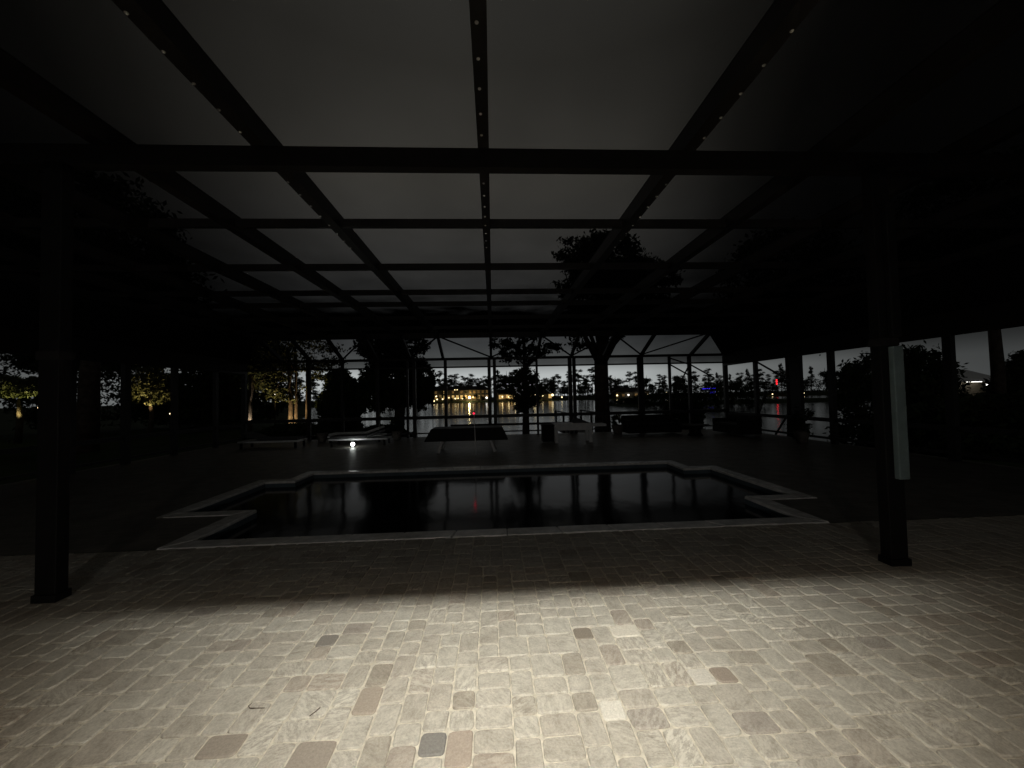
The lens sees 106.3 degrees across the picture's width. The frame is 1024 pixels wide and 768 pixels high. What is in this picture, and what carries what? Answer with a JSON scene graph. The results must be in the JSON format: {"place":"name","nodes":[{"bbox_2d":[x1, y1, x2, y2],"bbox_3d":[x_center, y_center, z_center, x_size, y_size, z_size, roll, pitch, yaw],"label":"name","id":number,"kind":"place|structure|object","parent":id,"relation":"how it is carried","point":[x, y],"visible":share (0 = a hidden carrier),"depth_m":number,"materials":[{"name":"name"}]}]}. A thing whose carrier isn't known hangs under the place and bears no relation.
{"place":"outdoors","nodes":[
{"label":"outdoors","id":0,"kind":"place"},
{"bbox_2d":[0,515,1023,767],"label":"patio","id":1,"kind":"structure","parent":0,"point":[826,645],"depth_m":2.40,"materials":[{"name":"stone pavers"}]},
{"bbox_2d":[30,161,74,603],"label":"porch column","id":2,"kind":"structure","parent":1,"relation":"on","point":[55,355],"depth_m":3.21,"materials":[{"name":"paint"}]},
{"bbox_2d":[861,165,911,566],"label":"porch column","id":3,"kind":"structure","parent":1,"relation":"on","point":[890,487],"depth_m":3.53,"materials":[{"name":"paint"}]},
{"bbox_2d":[881,202,909,479],"bbox_3d":[3.485,-0.404,3.494,0.100,2.520,0.050,-1,-2,-3],"label":"downspout","id":4,"kind":"object","parent":3,"relation":"attached to","point":[898,408],"visible":1,"depth_m":3.48,"materials":[{"name":"paint"}]},
{"bbox_2d":[0,429,1023,555],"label":"pool deck","id":5,"kind":"structure","parent":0,"point":[117,507],"depth_m":7.99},
{"bbox_2d":[237,431,306,448],"bbox_3d":[-8.354,1.935,13.443,2.000,0.562,0.700,-1,-2,-3],"label":"chaise longue","id":6,"kind":"object","parent":5,"relation":"on","point":[259,437],"visible":1,"depth_m":13.15,"materials":[{"name":"white plastic"}]},
{"bbox_2d":[315,420,330,442],"bbox_3d":[-7.266,1.810,14.815,0.587,0.855,0.618,-2,-2,14],"label":"potted plant","id":7,"kind":"object","parent":5,"relation":"on","point":[321,435],"visible":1,"depth_m":14.70,"materials":[{"name":"green plant"}]},
{"bbox_2d":[327,426,386,442],"bbox_3d":[-5.915,1.923,14.717,2.000,0.562,0.700,-1,-2,-3],"label":"chaise longue","id":8,"kind":"object","parent":5,"relation":"on","point":[366,432],"visible":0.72,"depth_m":14.43,"materials":[{"name":"white plastic"}]},
{"bbox_2d":[328,428,391,446],"bbox_3d":[-5.361,1.877,13.645,2.000,0.562,0.700,-1,-2,-3],"label":"chaise longue","id":9,"kind":"object","parent":5,"relation":"on","point":[338,438],"visible":1,"depth_m":13.34,"materials":[{"name":"white plastic"}]},
{"bbox_2d":[389,416,405,439],"bbox_3d":[-4.478,1.707,14.959,0.630,0.947,0.683,-1,-2,-3],"label":"potted plant","id":10,"kind":"object","parent":5,"relation":"on","point":[396,431],"visible":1,"depth_m":14.83,"materials":[{"name":"green plant"}]},
{"bbox_2d":[424,425,507,452],"bbox_3d":[-1.348,1.661,11.648,2.416,0.710,1.084,-1,-2,-3],"label":"table","id":11,"kind":"object","parent":5,"relation":"on","point":[443,435],"visible":0.99,"depth_m":11.17,"materials":[{"name":"black plastic"}]},
{"bbox_2d":[473,411,475,453],"bbox_3d":[-1.041,1.357,10.660,0.076,1.222,0.091,-1,-2,-3],"label":"marker pole","id":12,"kind":"object","parent":5,"relation":"on","point":[474,431],"visible":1,"depth_m":10.66,"materials":[{"name":"white paint"}]},
{"bbox_2d":[156,460,828,549],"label":"swimming pool","id":13,"kind":"structure","parent":5,"relation":"in","point":[204,537],"depth_m":5.36,"materials":[{"name":"paint"}]},
{"bbox_2d":[206,467,776,539],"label":"pool water","id":14,"kind":"structure","parent":13,"relation":"in","point":[379,504],"depth_m":6.23,"materials":[{"name":"black liquid"}]},
{"bbox_2d":[0,0,1023,480],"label":"pool enclosure","id":15,"kind":"object","parent":5,"relation":"on","point":[242,216],"visible":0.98,"depth_m":4.91,"materials":[{"name":"brown metal"}]},
{"bbox_2d":[540,424,554,441],"bbox_3d":[1.226,1.676,13.229,0.430,0.590,0.430,-1,-2,-3],"label":"wicker cube","id":16,"kind":"object","parent":5,"relation":"on","point":[547,432],"visible":0.94,"depth_m":13.03,"materials":[{"name":"black wicker"}]},
{"bbox_2d":[551,422,606,442],"bbox_3d":[2.308,1.651,13.209,1.800,0.650,0.650,-1,-2,-3],"label":"bench table","id":17,"kind":"object","parent":5,"relation":"on","point":[560,426],"visible":0.88,"depth_m":12.92,"materials":[{"name":"white plastic"}]},
{"bbox_2d":[571,418,588,422],"bbox_3d":[2.336,1.245,13.227,0.535,0.162,0.433,-1,-2,-3],"label":"cushion","id":18,"kind":"object","parent":17,"relation":"on","point":[576,420],"visible":1,"depth_m":13.04,"materials":[{"name":"grey fabric"}]},
{"bbox_2d":[610,414,622,433],"bbox_3d":[4.259,1.598,15.498,0.534,0.819,0.575,-1,-2,-3],"label":"potted plant","id":19,"kind":"object","parent":5,"relation":"on","point":[617,428],"visible":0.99,"depth_m":15.36,"materials":[{"name":"green plant"}]},
{"bbox_2d":[621,414,681,433],"bbox_3d":[5.473,1.560,15.159,2.100,0.660,0.820,-1,-2,-3],"label":"patio sofa","id":20,"kind":"object","parent":5,"relation":"on","point":[661,423],"visible":0.98,"depth_m":14.80,"materials":[{"name":"wicker"}]},
{"bbox_2d":[680,423,709,435],"bbox_3d":[6.866,1.716,14.412,1.000,0.400,1.000,-1,-2,-3],"label":"fire table","id":21,"kind":"object","parent":5,"relation":"on","point":[694,429],"visible":1,"depth_m":14.24,"materials":[{"name":"wicker"}]},
{"bbox_2d":[712,413,761,434],"bbox_3d":[8.329,1.470,14.293,0.820,0.660,1.700,-1,-2,-3],"label":"patio sofa","id":22,"kind":"object","parent":5,"relation":"on","point":[741,424],"visible":1,"depth_m":13.78,"materials":[{"name":"wicker"}]},
{"bbox_2d":[784,406,814,443],"bbox_3d":[8.718,1.223,11.602,0.785,1.123,0.822,-2,-2,17],"label":"potted plant","id":23,"kind":"object","parent":5,"relation":"on","point":[802,437],"visible":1,"depth_m":11.49,"materials":[{"name":"green plant"}]},
{"bbox_2d":[0,390,1023,555],"bbox_3d":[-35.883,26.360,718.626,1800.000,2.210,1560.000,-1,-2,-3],"label":"ground","id":24,"kind":"structure","parent":0,"point":[17,463],"depth_m":19.36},
{"bbox_2d":[0,374,37,443],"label":"garden tree","id":25,"kind":"object","parent":24,"relation":"on","point":[15,386],"visible":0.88,"depth_m":18.54,"materials":[{"name":"green plant"}]},
{"bbox_2d":[0,353,169,430],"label":"oak tree","id":26,"kind":"object","parent":24,"relation":"on","point":[23,363],"visible":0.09,"depth_m":24.17,"materials":[{"name":"green plant"}]},
{"bbox_2d":[119,366,169,433],"bbox_3d":[-20.020,0.712,20.976,2.526,4.381,2.139,-1,-2,-3],"label":"garden tree","id":27,"kind":"object","parent":24,"relation":"on","point":[144,376],"visible":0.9,"depth_m":20.88,"materials":[{"name":"green plant"}]},
{"bbox_2d":[112,373,266,427],"bbox_3d":[-23.492,1.188,28.799,10.132,4.114,8.138,-1,-2,-3],"label":"oak tree","id":28,"kind":"object","parent":24,"relation":"on","point":[162,419],"visible":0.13,"depth_m":27.06,"materials":[{"name":"green plant"}]},
{"bbox_2d":[160,369,299,428],"bbox_3d":[-18.746,-0.865,26.037,8.874,7.995,7.005,-1,-2,-3],"label":"oak tree","id":29,"kind":"object","parent":24,"relation":"on","point":[191,378],"visible":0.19,"depth_m":24.80,"materials":[{"name":"green plant"}]},
{"bbox_2d":[247,371,269,431],"bbox_3d":[-15.149,0.539,22.201,2.538,4.649,1.877,-2,-2,18],"label":"slim trunk tree","id":30,"kind":"object","parent":24,"relation":"on","point":[251,381],"visible":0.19,"depth_m":22.20,"materials":[{"name":"brown plant"}]},
{"bbox_2d":[274,398,275,424],"bbox_3d":[-14.358,2.010,23.258,0.100,2.782,0.087,-1,-2,-3],"label":"shore lamp","id":31,"kind":"object","parent":24,"relation":"on","point":[274,410],"visible":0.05,"depth_m":23.25,"materials":[{"name":"metal"}]},
{"bbox_2d":[235,370,350,423],"bbox_3d":[-12.874,0.337,22.923,6.387,7.164,4.642,-1,-2,-3],"label":"tall pine","id":32,"kind":"object","parent":24,"relation":"on","point":[274,393],"visible":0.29,"depth_m":22.77,"materials":[{"name":"green plant"}]},
{"bbox_2d":[286,371,302,403],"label":"shore tree","id":33,"kind":"object","parent":24,"relation":"on","point":[299,382],"visible":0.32,"depth_m":173.24,"materials":[{"name":"green plant"}]},
{"bbox_2d":[294,391,303,402],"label":"shore tree","id":34,"kind":"object","parent":24,"relation":"on","point":[299,394],"visible":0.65,"depth_m":178.78,"materials":[{"name":"green plant"}]},
{"bbox_2d":[297,377,304,396],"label":"shore tree","id":35,"kind":"object","parent":24,"relation":"on","point":[299,379],"visible":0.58,"depth_m":185.78,"materials":[{"name":"green plant"}]},
{"bbox_2d":[305,373,319,386],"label":"shore tree","id":36,"kind":"object","parent":24,"relation":"on","point":[313,384],"visible":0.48,"depth_m":177.06,"materials":[{"name":"green plant"}]},
{"bbox_2d":[311,390,319,402],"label":"shore tree","id":37,"kind":"object","parent":24,"relation":"on","point":[315,393],"visible":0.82,"depth_m":182.08,"materials":[{"name":"green plant"}]},
{"bbox_2d":[314,370,367,431],"bbox_3d":[-10.419,1.690,23.456,3.114,5.508,2.394,-1,-2,-3],"label":"oak tree","id":38,"kind":"object","parent":24,"relation":"on","point":[328,404],"visible":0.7,"depth_m":22.92,"materials":[{"name":"green plant"}]},
{"bbox_2d":[353,424,412,437],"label":"oak tree","id":39,"kind":"object","parent":24,"relation":"on","point":[365,429],"visible":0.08,"depth_m":21.42,"materials":[{"name":"green plant"}]},
{"bbox_2d":[355,368,438,436],"bbox_3d":[-5.829,-0.090,19.249,4.316,6.541,3.140,-1,-2,-3],"label":"lakeside tree","id":40,"kind":"object","parent":24,"relation":"on","point":[392,393],"visible":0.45,"depth_m":18.75,"materials":[{"name":"green plant"}]},
{"bbox_2d":[435,371,443,386],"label":"shore tree","id":41,"kind":"object","parent":24,"relation":"on","point":[439,375],"visible":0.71,"depth_m":207.89,"materials":[{"name":"green plant"}]},
{"bbox_2d":[447,374,456,385],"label":"shore tree","id":42,"kind":"object","parent":24,"relation":"on","point":[451,381],"visible":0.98,"depth_m":206.62,"materials":[{"name":"green plant"}]},
{"bbox_2d":[452,374,459,384],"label":"shore tree","id":43,"kind":"object","parent":24,"relation":"on","point":[455,377],"visible":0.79,"depth_m":214.43,"materials":[{"name":"green plant"}]},
{"bbox_2d":[434,386,487,400],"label":"lakeside house","id":44,"kind":"structure","parent":24,"relation":"on","point":[456,392],"depth_m":199.99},
{"bbox_2d":[460,376,467,385],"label":"shore tree","id":45,"kind":"object","parent":24,"relation":"on","point":[463,378],"visible":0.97,"depth_m":211.03,"materials":[{"name":"green plant"}]},
{"bbox_2d":[467,373,476,385],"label":"shore tree","id":46,"kind":"object","parent":24,"relation":"on","point":[472,380],"visible":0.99,"depth_m":211.27,"materials":[{"name":"green plant"}]},
{"bbox_2d":[474,378,483,385],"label":"shore tree","id":47,"kind":"object","parent":24,"relation":"on","point":[479,383],"visible":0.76,"depth_m":208.89,"materials":[{"name":"green plant"}]},
{"bbox_2d":[481,376,487,386],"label":"shore tree","id":48,"kind":"object","parent":24,"relation":"on","point":[485,381],"visible":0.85,"depth_m":216.17,"materials":[{"name":"green plant"}]},
{"bbox_2d":[492,369,503,390],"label":"shore tree","id":49,"kind":"object","parent":24,"relation":"on","point":[497,372],"visible":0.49,"depth_m":215.69,"materials":[{"name":"green plant"}]},
{"bbox_2d":[491,371,510,389],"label":"shore tree","id":50,"kind":"object","parent":24,"relation":"on","point":[502,378],"visible":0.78,"depth_m":212.02,"materials":[{"name":"green plant"}]},
{"bbox_2d":[497,390,516,399],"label":"lakeside house","id":51,"kind":"structure","parent":24,"relation":"on","point":[501,393],"depth_m":201.92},
{"bbox_2d":[451,422,568,433],"bbox_3d":[-0.029,2.208,17.256,5.400,0.900,0.080,-1,-2,-3],"label":"guard rail","id":52,"kind":"object","parent":24,"relation":"on","point":[526,424],"visible":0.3,"depth_m":17.24,"materials":[{"name":"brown wood"}]},
{"bbox_2d":[506,367,545,433],"bbox_3d":[0.746,-0.312,18.606,3.422,6.344,2.724,-2,-2,31],"label":"lakeside tree","id":53,"kind":"object","parent":24,"relation":"on","point":[524,377],"visible":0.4,"depth_m":18.26,"materials":[{"name":"green plant"}]},
{"bbox_2d":[530,390,551,399],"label":"lakeside house","id":54,"kind":"structure","parent":24,"relation":"on","point":[547,395],"depth_m":204.09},
{"bbox_2d":[541,378,557,391],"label":"shore tree","id":55,"kind":"object","parent":24,"relation":"on","point":[547,385],"visible":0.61,"depth_m":221.43,"materials":[{"name":"green plant"}]},
{"bbox_2d":[550,376,557,397],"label":"shore tree","id":56,"kind":"object","parent":24,"relation":"on","point":[551,384],"visible":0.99,"depth_m":216.50,"materials":[{"name":"green plant"}]},
{"bbox_2d":[550,384,559,397],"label":"shore tree","id":57,"kind":"object","parent":24,"relation":"on","point":[552,391],"visible":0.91,"depth_m":218.30,"materials":[{"name":"green plant"}]},
{"bbox_2d":[555,374,563,397],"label":"shore tree","id":58,"kind":"object","parent":24,"relation":"on","point":[558,377],"visible":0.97,"depth_m":223.83,"materials":[{"name":"green plant"}]},
{"bbox_2d":[559,387,566,397],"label":"shore tree","id":59,"kind":"object","parent":24,"relation":"on","point":[563,390],"visible":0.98,"depth_m":221.82,"materials":[{"name":"green plant"}]},
{"bbox_2d":[135,378,1011,405],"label":"woods","id":60,"kind":"object","parent":24,"relation":"on","point":[633,386],"visible":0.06,"depth_m":208.50,"materials":[{"name":"green plant"}]},
{"bbox_2d":[576,369,583,384],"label":"shore tree","id":61,"kind":"object","parent":24,"relation":"on","point":[578,376],"visible":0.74,"depth_m":224.98,"materials":[{"name":"green plant"}]},
{"bbox_2d":[576,384,583,396],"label":"shore tree","id":62,"kind":"object","parent":24,"relation":"on","point":[579,390],"visible":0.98,"depth_m":216.31,"materials":[{"name":"green plant"}]},
{"bbox_2d":[581,375,591,396],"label":"shore tree","id":63,"kind":"object","parent":24,"relation":"on","point":[586,380],"visible":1,"depth_m":219.26,"materials":[{"name":"green plant"}]},
{"bbox_2d":[583,384,594,392],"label":"shore tree","id":64,"kind":"object","parent":24,"relation":"on","point":[589,390],"visible":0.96,"depth_m":223.38,"materials":[{"name":"green plant"}]},
{"bbox_2d":[586,366,594,396],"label":"shore tree","id":65,"kind":"object","parent":24,"relation":"on","point":[591,370],"visible":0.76,"depth_m":222.03,"materials":[{"name":"green plant"}]},
{"bbox_2d":[591,376,594,396],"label":"shore tree","id":66,"kind":"object","parent":24,"relation":"on","point":[593,380],"visible":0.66,"depth_m":223.49,"materials":[{"name":"green plant"}]},
{"bbox_2d":[594,365,610,431],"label":"lakeside tree","id":67,"kind":"object","parent":24,"relation":"on","point":[602,404],"depth_m":18.57,"materials":[{"name":"black plant"}]},
{"bbox_2d":[609,378,625,389],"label":"shore tree","id":68,"kind":"object","parent":24,"relation":"on","point":[617,381],"visible":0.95,"depth_m":217.09,"materials":[{"name":"green plant"}]},
{"bbox_2d":[624,371,632,382],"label":"shore tree","id":69,"kind":"object","parent":24,"relation":"on","point":[628,374],"visible":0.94,"depth_m":230.87,"materials":[{"name":"green plant"}]},
{"bbox_2d":[610,388,649,397],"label":"lakeside house","id":70,"kind":"structure","parent":24,"relation":"on","point":[623,392],"depth_m":206.45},
{"bbox_2d":[631,372,636,382],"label":"shore tree","id":71,"kind":"object","parent":24,"relation":"on","point":[634,378],"visible":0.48,"depth_m":220.66,"materials":[{"name":"green plant"}]},
{"bbox_2d":[636,377,650,389],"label":"shore tree","id":72,"kind":"object","parent":24,"relation":"on","point":[646,380],"visible":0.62,"depth_m":215.18,"materials":[{"name":"green plant"}]},
{"bbox_2d":[648,385,656,392],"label":"shore tree","id":73,"kind":"object","parent":24,"relation":"on","point":[652,388],"visible":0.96,"depth_m":215.34,"materials":[{"name":"green plant"}]},
{"bbox_2d":[654,374,663,386],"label":"shore tree","id":74,"kind":"object","parent":24,"relation":"on","point":[659,382],"visible":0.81,"depth_m":223.99,"materials":[{"name":"green plant"}]},
{"bbox_2d":[658,383,667,390],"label":"shore tree","id":75,"kind":"object","parent":24,"relation":"on","point":[661,386],"visible":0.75,"depth_m":220.34,"materials":[{"name":"green plant"}]},
{"bbox_2d":[660,375,667,389],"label":"shore tree","id":76,"kind":"object","parent":24,"relation":"on","point":[663,378],"visible":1,"depth_m":216.94,"materials":[{"name":"green plant"}]},
{"bbox_2d":[672,382,682,390],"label":"shore tree","id":77,"kind":"object","parent":24,"relation":"on","point":[678,385],"visible":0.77,"depth_m":213.34,"materials":[{"name":"green plant"}]},
{"bbox_2d":[671,376,685,388],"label":"shore tree","id":78,"kind":"object","parent":24,"relation":"on","point":[676,379],"visible":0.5,"depth_m":215.53,"materials":[{"name":"green plant"}]},
{"bbox_2d":[663,396,706,429],"bbox_3d":[8.929,2.042,19.883,2.356,2.860,1.794,-1,-2,-3],"label":"shoreline bush","id":79,"kind":"object","parent":24,"relation":"on","point":[680,404],"visible":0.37,"depth_m":19.45,"materials":[{"name":"green plant"}]},
{"bbox_2d":[609,377,770,405],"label":"islet thicket","id":80,"kind":"object","parent":24,"relation":"on","point":[715,398],"visible":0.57,"depth_m":76.43,"materials":[{"name":"green plant"}]},
{"bbox_2d":[692,371,699,381],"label":"shore tree","id":81,"kind":"object","parent":24,"relation":"on","point":[694,376],"visible":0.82,"depth_m":215.06,"materials":[{"name":"green plant"}]},
{"bbox_2d":[700,381,711,390],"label":"shore tree","id":82,"kind":"object","parent":24,"relation":"on","point":[704,385],"visible":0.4,"depth_m":207.38,"materials":[{"name":"green plant"}]},
{"bbox_2d":[701,368,715,390],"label":"shore tree","id":83,"kind":"object","parent":24,"relation":"on","point":[705,379],"visible":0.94,"depth_m":213.46,"materials":[{"name":"green plant"}]},
{"bbox_2d":[735,372,745,381],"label":"shore tree","id":84,"kind":"object","parent":24,"relation":"on","point":[740,376],"visible":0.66,"depth_m":211.50,"materials":[{"name":"green plant"}]},
{"bbox_2d":[743,369,751,391],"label":"shore tree","id":85,"kind":"object","parent":24,"relation":"on","point":[747,378],"visible":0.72,"depth_m":207.48,"materials":[{"name":"green plant"}]},
{"bbox_2d":[744,382,753,389],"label":"shore tree","id":86,"kind":"object","parent":24,"relation":"on","point":[750,383],"visible":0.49,"depth_m":201.64,"materials":[{"name":"green plant"}]},
{"bbox_2d":[752,369,764,392],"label":"shore tree","id":87,"kind":"object","parent":24,"relation":"on","point":[760,374],"visible":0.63,"depth_m":205.09,"materials":[{"name":"green plant"}]},
{"bbox_2d":[760,381,769,389],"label":"shore tree","id":88,"kind":"object","parent":24,"relation":"on","point":[767,386],"visible":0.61,"depth_m":203.65,"materials":[{"name":"green plant"}]},
{"bbox_2d":[765,374,771,392],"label":"shore tree","id":89,"kind":"object","parent":24,"relation":"on","point":[769,379],"visible":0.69,"depth_m":209.28,"materials":[{"name":"green plant"}]},
{"bbox_2d":[769,382,777,392],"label":"shore tree","id":90,"kind":"object","parent":24,"relation":"on","point":[772,386],"visible":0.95,"depth_m":201.51,"materials":[{"name":"green plant"}]},
{"bbox_2d":[772,370,779,382],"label":"shore tree","id":91,"kind":"object","parent":24,"relation":"on","point":[775,376],"visible":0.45,"depth_m":211.65,"materials":[{"name":"green plant"}]},
{"bbox_2d":[774,363,785,392],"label":"shore tree","id":92,"kind":"object","parent":24,"relation":"on","point":[781,370],"visible":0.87,"depth_m":199.06,"materials":[{"name":"green plant"}]},
{"bbox_2d":[777,370,785,387],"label":"shore tree","id":93,"kind":"object","parent":24,"relation":"on","point":[784,373],"visible":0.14,"depth_m":201.60,"materials":[{"name":"green plant"}]},
{"bbox_2d":[785,354,820,436],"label":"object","id":94,"kind":"object","parent":24,"relation":"on","point":[788,386],"depth_m":17.61,"materials":[{"name":"plant"}]},
{"bbox_2d":[804,378,810,390],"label":"shore tree","id":95,"kind":"object","parent":24,"relation":"on","point":[806,386],"visible":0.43,"depth_m":199.71,"materials":[{"name":"green plant"}]},
{"bbox_2d":[805,366,819,392],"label":"shore tree","id":96,"kind":"object","parent":24,"relation":"on","point":[810,371],"visible":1,"depth_m":195.06,"materials":[{"name":"green plant"}]},
{"bbox_2d":[818,368,837,391],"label":"shore tree","id":97,"kind":"object","parent":24,"relation":"on","point":[823,374],"visible":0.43,"depth_m":194.37,"materials":[{"name":"green plant"}]},
{"bbox_2d":[822,340,971,452],"bbox_3d":[14.809,0.917,14.914,4.844,5.102,3.884,-1,-2,-3],"label":"shoreline bush","id":98,"kind":"object","parent":24,"relation":"on","point":[854,382],"visible":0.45,"depth_m":14.49,"materials":[{"name":"green plant"}]},
{"bbox_2d":[988,329,1006,456],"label":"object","id":99,"kind":"object","parent":24,"relation":"on","point":[998,383],"depth_m":13.30,"materials":[{"name":"plant"}]},
{"bbox_2d":[980,349,1023,397],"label":"shoreline bush","id":100,"kind":"object","parent":24,"relation":"on","point":[1014,365],"visible":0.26,"depth_m":13.54,"materials":[{"name":"green plant"}]},
{"bbox_2d":[0,0,1023,407],"label":"sky","id":101,"kind":"structure","parent":0,"point":[412,59],"materials":[{"name":"grey"}]},
{"bbox_2d":[303,395,872,444],"bbox_3d":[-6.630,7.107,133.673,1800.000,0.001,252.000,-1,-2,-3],"label":"lake water","id":102,"kind":"structure","parent":0,"point":[820,409],"depth_m":56.93,"materials":[{"name":"black liquid"}]},
{"bbox_2d":[555,410,604,432],"bbox_3d":[3.363,2.764,19.711,1.540,2.700,4.800,-1,-2,-3],"label":"dock","id":103,"kind":"object","parent":102,"relation":"in","point":[581,431],"visible":0.17,"depth_m":19.63,"materials":[{"name":"brown wood"}]},
{"bbox_2d":[917,369,989,398],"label":"hillside house","id":104,"kind":"structure","parent":0,"point":[976,380],"depth_m":54.39,"materials":[{"name":"white plastic"}]}
]}

